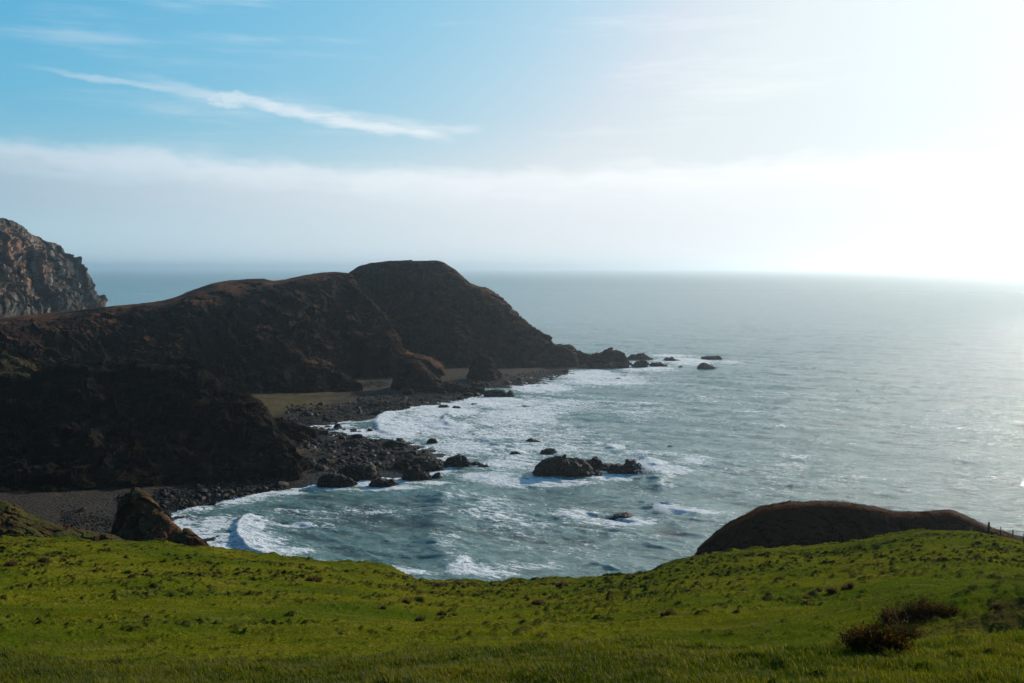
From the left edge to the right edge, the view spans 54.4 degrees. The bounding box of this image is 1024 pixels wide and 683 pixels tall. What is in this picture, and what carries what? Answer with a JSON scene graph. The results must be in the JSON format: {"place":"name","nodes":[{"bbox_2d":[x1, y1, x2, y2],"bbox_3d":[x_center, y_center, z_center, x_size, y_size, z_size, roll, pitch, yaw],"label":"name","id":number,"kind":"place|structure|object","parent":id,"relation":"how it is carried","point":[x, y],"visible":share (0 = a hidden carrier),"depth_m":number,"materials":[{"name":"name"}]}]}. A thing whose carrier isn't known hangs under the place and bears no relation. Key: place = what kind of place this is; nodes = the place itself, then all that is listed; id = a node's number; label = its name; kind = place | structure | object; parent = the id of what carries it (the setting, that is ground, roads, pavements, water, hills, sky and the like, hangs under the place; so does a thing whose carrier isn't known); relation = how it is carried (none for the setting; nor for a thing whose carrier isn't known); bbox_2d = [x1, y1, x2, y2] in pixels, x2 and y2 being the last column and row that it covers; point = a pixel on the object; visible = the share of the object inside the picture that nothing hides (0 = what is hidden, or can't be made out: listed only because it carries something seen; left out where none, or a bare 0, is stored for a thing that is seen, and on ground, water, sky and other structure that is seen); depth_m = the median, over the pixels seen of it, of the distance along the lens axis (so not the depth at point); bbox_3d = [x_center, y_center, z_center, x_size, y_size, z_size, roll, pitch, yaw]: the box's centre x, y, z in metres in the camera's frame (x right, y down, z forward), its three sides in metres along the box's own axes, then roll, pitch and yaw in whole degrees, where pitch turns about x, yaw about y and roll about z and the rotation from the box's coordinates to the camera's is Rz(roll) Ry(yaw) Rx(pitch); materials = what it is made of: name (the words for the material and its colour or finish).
{"place":"outdoors","nodes":[
{"label":"outdoors","id":0,"kind":"place"},
{"bbox_2d":[0,354,38,376],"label":"hillside","id":1,"kind":"structure","parent":0,"point":[19,359],"depth_m":494.17,"materials":[{"name":"green plant"}]},
{"bbox_2d":[0,218,107,316],"bbox_3d":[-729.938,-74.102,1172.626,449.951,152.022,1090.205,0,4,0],"label":"sea cliff","id":2,"kind":"structure","parent":0,"point":[39,275],"depth_m":1123.45,"materials":[{"name":"grey stone"}]},
{"bbox_2d":[0,501,130,540],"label":"hillside","id":3,"kind":"structure","parent":0,"point":[16,520],"depth_m":200.37,"materials":[{"name":"green plant"}]},
{"bbox_2d":[0,358,313,493],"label":"headland","id":4,"kind":"structure","parent":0,"point":[76,425],"depth_m":370.30,"materials":[{"name":"brown stone"}]},
{"bbox_2d":[266,442,302,480],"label":"shore rock","id":5,"kind":"object","parent":4,"relation":"on","point":[283,461],"visible":0.92,"depth_m":350.28,"materials":[{"name":"grey stone"}]},
{"bbox_2d":[0,272,459,380],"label":"headland","id":6,"kind":"structure","parent":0,"point":[336,321],"depth_m":626.80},
{"bbox_2d":[215,322,362,393],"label":"sea cliff","id":7,"kind":"structure","parent":0,"point":[269,359],"depth_m":590.48,"materials":[{"name":"brown stone"}]},
{"bbox_2d":[0,360,629,541],"bbox_3d":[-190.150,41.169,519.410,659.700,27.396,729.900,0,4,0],"label":"beach","id":8,"kind":"structure","parent":0,"point":[48,506],"depth_m":383.75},
{"bbox_2d":[78,507,85,511],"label":"boulder","id":9,"kind":"object","parent":8,"relation":"on","point":[82,509],"visible":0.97,"depth_m":301.64,"materials":[{"name":"stone"}]},
{"bbox_2d":[160,500,170,504],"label":"boulder","id":10,"kind":"object","parent":8,"relation":"on","point":[166,502],"visible":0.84,"depth_m":313.63,"materials":[{"name":"stone"}]},
{"bbox_2d":[162,495,173,497],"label":"boulder","id":11,"kind":"object","parent":8,"relation":"on","point":[167,496],"visible":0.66,"depth_m":319.41,"materials":[{"name":"stone"}]},
{"bbox_2d":[188,501,196,506],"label":"boulder","id":12,"kind":"object","parent":8,"relation":"on","point":[192,504],"visible":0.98,"depth_m":312.26,"materials":[{"name":"stone"}]},
{"bbox_2d":[195,485,205,489],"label":"boulder","id":13,"kind":"object","parent":8,"relation":"on","point":[200,487],"visible":0.64,"depth_m":333.16,"materials":[{"name":"stone"}]},
{"bbox_2d":[196,488,207,494],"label":"boulder","id":14,"kind":"object","parent":8,"relation":"on","point":[202,491],"visible":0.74,"depth_m":326.46,"materials":[{"name":"stone"}]},
{"bbox_2d":[274,481,286,487],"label":"boulder","id":15,"kind":"object","parent":8,"relation":"on","point":[279,484],"visible":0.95,"depth_m":339.22,"materials":[{"name":"stone"}]},
{"bbox_2d":[275,417,315,441],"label":"shore rock","id":16,"kind":"object","parent":8,"relation":"on","point":[295,431],"visible":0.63,"depth_m":423.34,"materials":[{"name":"grey stone"}]},
{"bbox_2d":[315,465,327,470],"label":"boulder","id":17,"kind":"object","parent":8,"relation":"on","point":[321,467],"visible":0.96,"depth_m":364.28,"materials":[{"name":"stone"}]},
{"bbox_2d":[319,431,329,434],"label":"boulder","id":18,"kind":"object","parent":8,"relation":"on","point":[324,433],"visible":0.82,"depth_m":444.55,"materials":[{"name":"stone"}]},
{"bbox_2d":[60,365,589,532],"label":"shore stones","id":19,"kind":"object","parent":8,"relation":"on","point":[401,405],"visible":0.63,"depth_m":475.42,"materials":[{"name":"grey stone"}]},
{"bbox_2d":[351,434,362,438],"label":"boulder","id":20,"kind":"object","parent":8,"relation":"on","point":[357,436],"visible":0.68,"depth_m":435.14,"materials":[{"name":"stone"}]},
{"bbox_2d":[337,462,380,479],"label":"shore rock","id":21,"kind":"object","parent":8,"relation":"on","point":[358,471],"visible":0.78,"depth_m":353.22,"materials":[{"name":"grey stone"}]},
{"bbox_2d":[368,443,378,449],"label":"boulder","id":22,"kind":"object","parent":8,"relation":"on","point":[372,446],"visible":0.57,"depth_m":404.81,"materials":[{"name":"stone"}]},
{"bbox_2d":[380,451,389,455],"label":"boulder","id":23,"kind":"object","parent":8,"relation":"on","point":[385,453],"visible":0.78,"depth_m":392.15,"materials":[{"name":"stone"}]},
{"bbox_2d":[382,440,416,449],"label":"shore rock","id":24,"kind":"object","parent":8,"relation":"on","point":[390,444],"visible":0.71,"depth_m":410.55,"materials":[{"name":"grey stone"}]},
{"bbox_2d":[405,450,417,454],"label":"boulder","id":25,"kind":"object","parent":8,"relation":"on","point":[414,452],"visible":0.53,"depth_m":394.63,"materials":[{"name":"stone"}]},
{"bbox_2d":[390,360,443,392],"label":"sea stack","id":26,"kind":"object","parent":8,"relation":"on","point":[414,376],"visible":0.87,"depth_m":591.97,"materials":[{"name":"grey stone"}]},
{"bbox_2d":[393,456,443,471],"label":"shore rock","id":27,"kind":"object","parent":8,"relation":"on","point":[429,464],"visible":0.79,"depth_m":368.98,"materials":[{"name":"grey stone"}]},
{"bbox_2d":[463,392,473,395],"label":"boulder","id":28,"kind":"object","parent":8,"relation":"on","point":[468,394],"visible":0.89,"depth_m":580.91,"materials":[{"name":"stone"}]},
{"bbox_2d":[466,353,501,380],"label":"sea stack","id":29,"kind":"object","parent":8,"relation":"on","point":[482,367],"visible":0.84,"depth_m":649.06,"materials":[{"name":"grey stone"}]},
{"bbox_2d":[349,260,580,368],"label":"headland","id":30,"kind":"structure","parent":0,"point":[446,315],"depth_m":752.02,"materials":[{"name":"brown stone"}]},
{"bbox_2d":[0,528,1023,682],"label":"meadow","id":31,"kind":"structure","parent":0,"point":[99,562],"depth_m":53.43,"materials":[{"name":"green plant"}]},
{"bbox_2d":[4,560,17,565],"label":"rush clump","id":32,"kind":"object","parent":31,"relation":"on","point":[11,563],"visible":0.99,"depth_m":73.88,"materials":[{"name":"plant"}]},
{"bbox_2d":[36,555,49,562],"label":"rush clump","id":33,"kind":"object","parent":31,"relation":"on","point":[43,559],"visible":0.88,"depth_m":75.70,"materials":[{"name":"plant"}]},
{"bbox_2d":[304,575,322,581],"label":"rush clump","id":34,"kind":"object","parent":31,"relation":"on","point":[315,578],"visible":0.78,"depth_m":76.66,"materials":[{"name":"plant"}]},
{"bbox_2d":[400,597,410,603],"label":"rush clump","id":35,"kind":"object","parent":31,"relation":"on","point":[406,600],"visible":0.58,"depth_m":64.93,"materials":[{"name":"plant"}]},
{"bbox_2d":[414,614,425,620],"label":"rush clump","id":36,"kind":"object","parent":31,"relation":"on","point":[418,618],"visible":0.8,"depth_m":52.29,"materials":[{"name":"plant"}]},
{"bbox_2d":[432,581,446,586],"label":"rush clump","id":37,"kind":"object","parent":31,"relation":"on","point":[435,584],"visible":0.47,"depth_m":91.93,"materials":[{"name":"plant"}]},
{"bbox_2d":[437,609,446,615],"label":"rush clump","id":38,"kind":"object","parent":31,"relation":"on","point":[443,612],"visible":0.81,"depth_m":55.51,"materials":[{"name":"plant"}]},
{"bbox_2d":[530,598,546,604],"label":"rush clump","id":39,"kind":"object","parent":31,"relation":"on","point":[537,601],"visible":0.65,"depth_m":68.63,"materials":[{"name":"plant"}]},
{"bbox_2d":[554,579,569,586],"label":"rush clump","id":40,"kind":"object","parent":31,"relation":"on","point":[559,584],"visible":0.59,"depth_m":95.09,"materials":[{"name":"plant"}]},
{"bbox_2d":[659,608,677,616],"bbox_3d":[7.030,12.149,44.635,0.811,0.379,0.716,-2,5,-26],"label":"rush clump","id":41,"kind":"object","parent":31,"relation":"on","point":[666,613],"visible":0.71,"depth_m":44.59,"materials":[{"name":"brown plant"}]},
{"bbox_2d":[801,594,815,598],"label":"rush clump","id":42,"kind":"object","parent":31,"relation":"on","point":[806,597],"visible":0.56,"depth_m":53.01,"materials":[{"name":"plant"}]},
{"bbox_2d":[826,581,838,593],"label":"rush clump","id":43,"kind":"object","parent":31,"relation":"on","point":[830,590],"visible":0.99,"depth_m":54.02,"materials":[{"name":"plant"}]},
{"bbox_2d":[840,584,847,589],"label":"rush clump","id":44,"kind":"object","parent":31,"relation":"on","point":[844,587],"visible":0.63,"depth_m":55.22,"materials":[{"name":"plant"}]},
{"bbox_2d":[830,621,867,644],"bbox_3d":[10.910,9.263,31.289,1.700,0.934,1.575,-2,5,-25],"label":"bramble bush","id":45,"kind":"object","parent":31,"relation":"on","point":[852,629],"visible":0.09,"depth_m":31.38,"materials":[{"name":"green plant"}]},
{"bbox_2d":[846,580,854,588],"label":"rush clump","id":46,"kind":"object","parent":31,"relation":"on","point":[850,585],"visible":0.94,"depth_m":54.94,"materials":[{"name":"plant"}]},
{"bbox_2d":[834,614,924,653],"bbox_3d":[5.274,4.226,14.424,1.136,0.662,0.882,0,4,0],"label":"bramble bush","id":47,"kind":"object","parent":31,"relation":"on","point":[885,639],"visible":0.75,"depth_m":14.31,"materials":[{"name":"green plant"}]},
{"bbox_2d":[872,598,915,623],"bbox_3d":[13.702,9.665,35.467,1.801,1.088,1.778,3,5,38],"label":"bramble bush","id":48,"kind":"object","parent":31,"relation":"on","point":[884,615],"visible":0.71,"depth_m":35.34,"materials":[{"name":"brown plant"}]},
{"bbox_2d":[868,608,942,643],"bbox_3d":[12.055,9.004,30.982,2.269,1.355,1.887,-2,5,-26],"label":"bramble bush","id":49,"kind":"object","parent":31,"relation":"on","point":[913,632],"visible":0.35,"depth_m":30.87,"materials":[{"name":"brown plant"}]},
{"bbox_2d":[894,594,942,621],"bbox_3d":[14.460,9.491,35.463,1.669,1.115,1.666,-4,6,-43],"label":"bramble bush","id":50,"kind":"object","parent":31,"relation":"on","point":[916,612],"visible":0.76,"depth_m":35.35,"materials":[{"name":"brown plant"}]},
{"bbox_2d":[915,598,960,619],"bbox_3d":[15.253,9.507,35.539,1.762,0.887,1.354,0,4,0],"label":"bramble bush","id":51,"kind":"object","parent":31,"relation":"on","point":[947,611],"visible":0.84,"depth_m":35.34,"materials":[{"name":"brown plant"}]},
{"bbox_2d":[990,601,1009,609],"bbox_3d":[17.151,9.282,34.981,0.747,0.299,0.576,0,4,0],"label":"rush clump","id":52,"kind":"object","parent":31,"relation":"on","point":[997,606],"visible":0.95,"depth_m":34.96,"materials":[{"name":"plant"}]},
{"bbox_2d":[987,522,1023,542],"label":"fence","id":53,"kind":"object","parent":31,"relation":"on","point":[989,531],"visible":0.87,"depth_m":100.78,"materials":[{"name":"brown wood"}]},
{"bbox_2d":[0,0,1023,268],"label":"sky","id":54,"kind":"structure","parent":0,"point":[135,134],"materials":[{"name":"blue"}]},
{"bbox_2d":[87,268,1023,581],"bbox_3d":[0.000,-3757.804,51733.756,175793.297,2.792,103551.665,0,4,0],"label":"sea","id":55,"kind":"structure","parent":0,"point":[897,390],"depth_m":475.63,"materials":[{"name":"liquid"}]},
{"bbox_2d":[110,487,210,546],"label":"rock stack","id":56,"kind":"object","parent":55,"relation":"in","point":[140,515],"visible":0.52,"depth_m":231.23,"materials":[{"name":"stone"}]},
{"bbox_2d":[316,473,357,487],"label":"shore rock","id":57,"kind":"object","parent":55,"relation":"in","point":[334,480],"visible":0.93,"depth_m":341.13,"materials":[{"name":"grey stone"}]},
{"bbox_2d":[342,439,371,445],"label":"shore rock","id":58,"kind":"object","parent":55,"relation":"in","point":[354,442],"visible":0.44,"depth_m":413.60,"materials":[{"name":"grey stone"}]},
{"bbox_2d":[369,478,398,487],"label":"shore rock","id":59,"kind":"object","parent":55,"relation":"in","point":[381,482],"visible":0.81,"depth_m":339.35,"materials":[{"name":"grey stone"}]},
{"bbox_2d":[393,451,426,455],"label":"shore rock","id":60,"kind":"object","parent":55,"relation":"in","point":[404,452],"visible":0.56,"depth_m":395.48,"materials":[{"name":"grey stone"}]},
{"bbox_2d":[401,465,431,480],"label":"shore rock","id":61,"kind":"object","parent":55,"relation":"in","point":[415,473],"visible":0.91,"depth_m":351.80,"materials":[{"name":"grey stone"}]},
{"bbox_2d":[426,438,437,443],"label":"shore rock","id":62,"kind":"object","parent":55,"relation":"in","point":[432,441],"visible":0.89,"depth_m":424.31,"materials":[{"name":"grey stone"}]},
{"bbox_2d":[431,472,441,478],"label":"shore rock","id":63,"kind":"object","parent":55,"relation":"in","point":[437,475],"visible":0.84,"depth_m":355.07,"materials":[{"name":"grey stone"}]},
{"bbox_2d":[446,563,462,575],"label":"sea spray","id":64,"kind":"object","parent":55,"relation":"on","point":[450,571],"visible":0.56,"depth_m":241.59,"materials":[{"name":"white liquid"}]},
{"bbox_2d":[443,454,470,466],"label":"shore rock","id":65,"kind":"object","parent":55,"relation":"in","point":[459,460],"visible":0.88,"depth_m":375.27,"materials":[{"name":"grey stone"}]},
{"bbox_2d":[441,381,484,393],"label":"shore rock","id":66,"kind":"object","parent":55,"relation":"in","point":[451,386],"visible":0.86,"depth_m":592.58,"materials":[{"name":"grey stone"}]},
{"bbox_2d":[471,461,481,465],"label":"shore rock","id":67,"kind":"object","parent":55,"relation":"in","point":[476,463],"visible":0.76,"depth_m":377.30,"materials":[{"name":"grey stone"}]},
{"bbox_2d":[484,389,514,396],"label":"shore rock","id":68,"kind":"object","parent":55,"relation":"in","point":[497,393],"visible":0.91,"depth_m":578.86,"materials":[{"name":"grey stone"}]},
{"bbox_2d":[526,438,544,441],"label":"shore rock","id":69,"kind":"object","parent":55,"relation":"in","point":[531,440],"visible":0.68,"depth_m":424.88,"materials":[{"name":"grey stone"}]},
{"bbox_2d":[540,448,555,453],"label":"shore rock","id":70,"kind":"object","parent":55,"relation":"in","point":[548,451],"visible":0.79,"depth_m":401.96,"materials":[{"name":"grey stone"}]},
{"bbox_2d":[531,454,601,477],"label":"rock island","id":71,"kind":"object","parent":55,"relation":"in","point":[563,465],"visible":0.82,"depth_m":355.04,"materials":[{"name":"grey stone"}]},
{"bbox_2d":[586,456,610,470],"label":"rock island","id":72,"kind":"object","parent":55,"relation":"in","point":[595,462],"visible":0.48,"depth_m":367.00,"materials":[{"name":"grey stone"}]},
{"bbox_2d":[578,362,629,368],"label":"rock reef","id":73,"kind":"object","parent":55,"relation":"in","point":[600,365],"visible":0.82,"depth_m":739.32},
{"bbox_2d":[577,347,632,365],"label":"rock reef","id":74,"kind":"object","parent":55,"relation":"in","point":[608,355],"visible":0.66,"depth_m":759.13},
{"bbox_2d":[607,512,634,519],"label":"rock island","id":75,"kind":"object","parent":55,"relation":"in","point":[622,515],"visible":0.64,"depth_m":297.01,"materials":[{"name":"grey stone"}]},
{"bbox_2d":[606,459,643,473],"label":"rock island","id":76,"kind":"object","parent":55,"relation":"in","point":[629,466],"visible":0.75,"depth_m":359.88,"materials":[{"name":"grey stone"}]},
{"bbox_2d":[627,353,652,359],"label":"rock island","id":77,"kind":"object","parent":55,"relation":"in","point":[640,356],"visible":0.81,"depth_m":813.39,"materials":[{"name":"grey stone"}]},
{"bbox_2d":[631,359,649,367],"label":"rock island","id":78,"kind":"object","parent":55,"relation":"in","point":[641,363],"visible":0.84,"depth_m":745.99,"materials":[{"name":"grey stone"}]},
{"bbox_2d":[631,453,657,473],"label":"sea spray","id":79,"kind":"object","parent":55,"relation":"on","point":[647,469],"visible":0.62,"depth_m":361.80,"materials":[{"name":"white liquid"}]},
{"bbox_2d":[649,362,667,366],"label":"rock island","id":80,"kind":"object","parent":55,"relation":"in","point":[658,364],"visible":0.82,"depth_m":754.44,"materials":[{"name":"grey stone"}]},
{"bbox_2d":[652,501,676,514],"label":"sea spray","id":81,"kind":"object","parent":55,"relation":"on","point":[662,510],"visible":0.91,"depth_m":301.94,"materials":[{"name":"white liquid"}]},
{"bbox_2d":[663,357,679,360],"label":"rock island","id":82,"kind":"object","parent":55,"relation":"in","point":[669,359],"visible":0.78,"depth_m":800.16,"materials":[{"name":"grey stone"}]},
{"bbox_2d":[697,363,715,368],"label":"rock island","id":83,"kind":"object","parent":55,"relation":"in","point":[703,366],"visible":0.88,"depth_m":739.10,"materials":[{"name":"grey stone"}]},
{"bbox_2d":[701,355,721,359],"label":"rock island","id":84,"kind":"object","parent":55,"relation":"in","point":[717,357],"visible":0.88,"depth_m":813.41,"materials":[{"name":"grey stone"}]},
{"bbox_2d":[693,500,1022,555],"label":"headland","id":85,"kind":"structure","parent":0,"point":[798,525],"depth_m":182.55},
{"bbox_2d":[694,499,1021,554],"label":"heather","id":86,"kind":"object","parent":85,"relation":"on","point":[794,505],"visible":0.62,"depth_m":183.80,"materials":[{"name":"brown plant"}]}
]}

